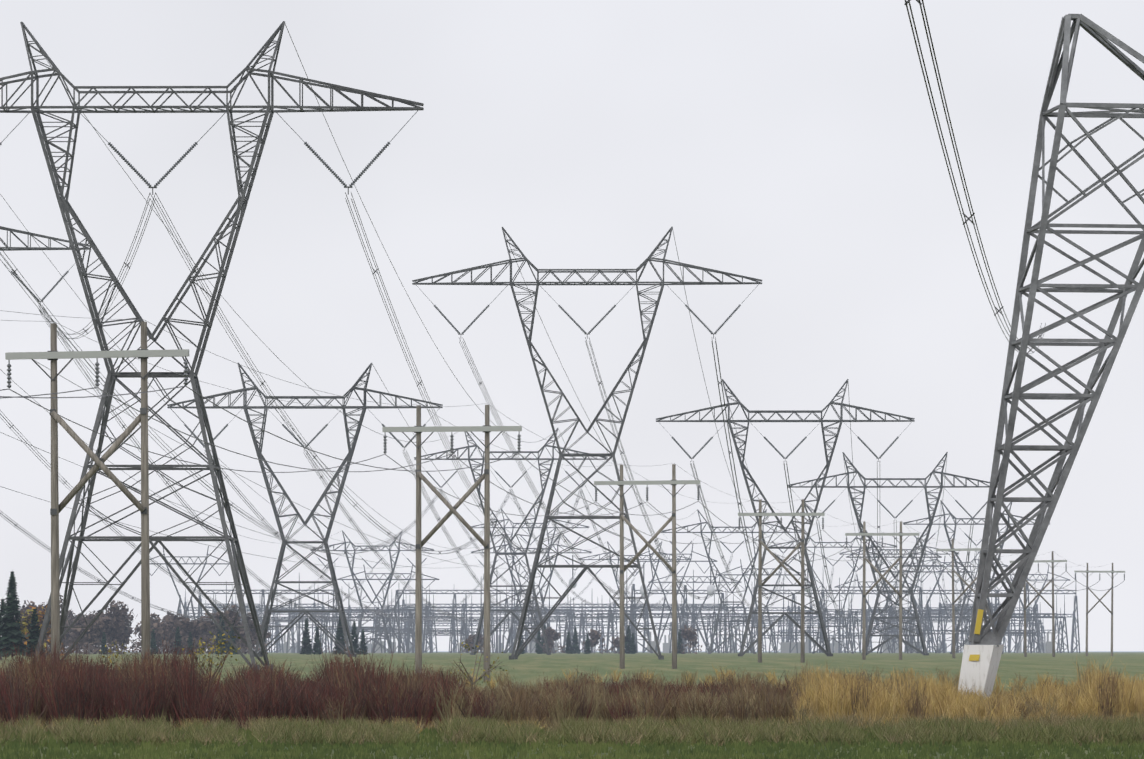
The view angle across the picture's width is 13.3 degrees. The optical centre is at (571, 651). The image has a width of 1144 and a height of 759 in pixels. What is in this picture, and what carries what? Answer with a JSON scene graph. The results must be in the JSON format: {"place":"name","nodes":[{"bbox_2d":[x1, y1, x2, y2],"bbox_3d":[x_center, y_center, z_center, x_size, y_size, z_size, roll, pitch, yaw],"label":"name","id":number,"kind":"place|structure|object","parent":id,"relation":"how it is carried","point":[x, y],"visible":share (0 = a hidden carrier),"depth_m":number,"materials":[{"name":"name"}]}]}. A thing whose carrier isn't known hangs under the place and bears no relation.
{"place":"outdoors","nodes":[
{"label":"outdoors","id":0,"kind":"place"},
{"bbox_2d":[5,349,1124,572],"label":"h-frame arms","id":1,"kind":"object","parent":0,"point":[185,353],"visible":0.98,"depth_m":315.42},
{"bbox_2d":[0,651,1143,758],"bbox_3d":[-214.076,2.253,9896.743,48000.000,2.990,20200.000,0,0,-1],"label":"ground","id":2,"kind":"structure","parent":0,"point":[528,667],"depth_m":478.33,"materials":[{"name":"green plant"}]},
{"bbox_2d":[0,21,1113,669],"bbox_3d":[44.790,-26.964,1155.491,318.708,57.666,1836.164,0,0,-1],"label":"towers","id":3,"kind":"structure","parent":2,"relation":"on","point":[236,559],"depth_m":615.08,"materials":[{"name":"metal"}]},
{"bbox_2d":[0,0,1123,621],"bbox_3d":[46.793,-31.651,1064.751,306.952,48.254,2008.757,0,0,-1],"label":"conductors","id":4,"kind":"object","parent":3,"relation":"on","point":[492,598],"visible":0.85,"depth_m":660.29,"materials":[{"name":"grey"}]},
{"bbox_2d":[0,110,1124,581],"bbox_3d":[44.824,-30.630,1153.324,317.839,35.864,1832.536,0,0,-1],"label":"insulators","id":5,"kind":"object","parent":3,"relation":"on","point":[314,152],"visible":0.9,"depth_m":616.84,"materials":[{"name":"grey ceramic"}]},
{"bbox_2d":[483,574,811,595],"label":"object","id":6,"kind":"object","parent":3,"relation":"on","point":[710,589],"visible":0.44,"depth_m":1899.39,"materials":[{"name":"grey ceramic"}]},
{"bbox_2d":[0,571,1143,758],"bbox_3d":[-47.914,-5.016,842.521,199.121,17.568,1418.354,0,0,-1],"label":"vegetation","id":7,"kind":"object","parent":2,"relation":"on","point":[147,703],"visible":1,"depth_m":171.03,"materials":[{"name":"green plant"}]},
{"bbox_2d":[50,322,1112,681],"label":"h-frame poles","id":8,"kind":"object","parent":2,"relation":"on","point":[144,504],"visible":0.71,"depth_m":315.61,"materials":[{"name":"brown wood"}]},
{"bbox_2d":[149,538,1079,652],"bbox_3d":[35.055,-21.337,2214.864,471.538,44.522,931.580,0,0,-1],"label":"substation and towers","id":9,"kind":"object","parent":2,"relation":"on","point":[683,616],"visible":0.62,"depth_m":2144.44,"materials":[{"name":"metal"}]},
{"bbox_2d":[957,645,1003,698],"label":"concrete footing","id":10,"kind":"object","parent":2,"relation":"on","point":[982,672],"visible":0.36,"depth_m":188.95,"materials":[{"name":"grey concrete"}]},
{"bbox_2d":[969,655,979,660],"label":"warning label","id":11,"kind":"object","parent":10,"relation":"attached to","point":[973,657],"visible":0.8,"depth_m":188.87,"materials":[{"name":"yellow plastic"}]},
{"bbox_2d":[968,14,1143,646],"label":"leaning mast","id":12,"kind":"object","parent":10,"relation":"on","point":[1050,499],"visible":1,"depth_m":189.11,"materials":[{"name":"metal"}]},
{"bbox_2d":[974,609,983,634],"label":"marker","id":13,"kind":"object","parent":12,"relation":"attached to","point":[978,621],"visible":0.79,"depth_m":188.79,"materials":[{"name":"yellow"}]},
{"bbox_2d":[0,0,1143,650],"label":"sky","id":14,"kind":"structure","parent":0,"point":[793,146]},
{"bbox_2d":[241,632,1051,652],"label":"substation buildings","id":15,"kind":"structure","parent":0,"point":[785,646],"depth_m":2268.43,"materials":[{"name":"grey concrete"}]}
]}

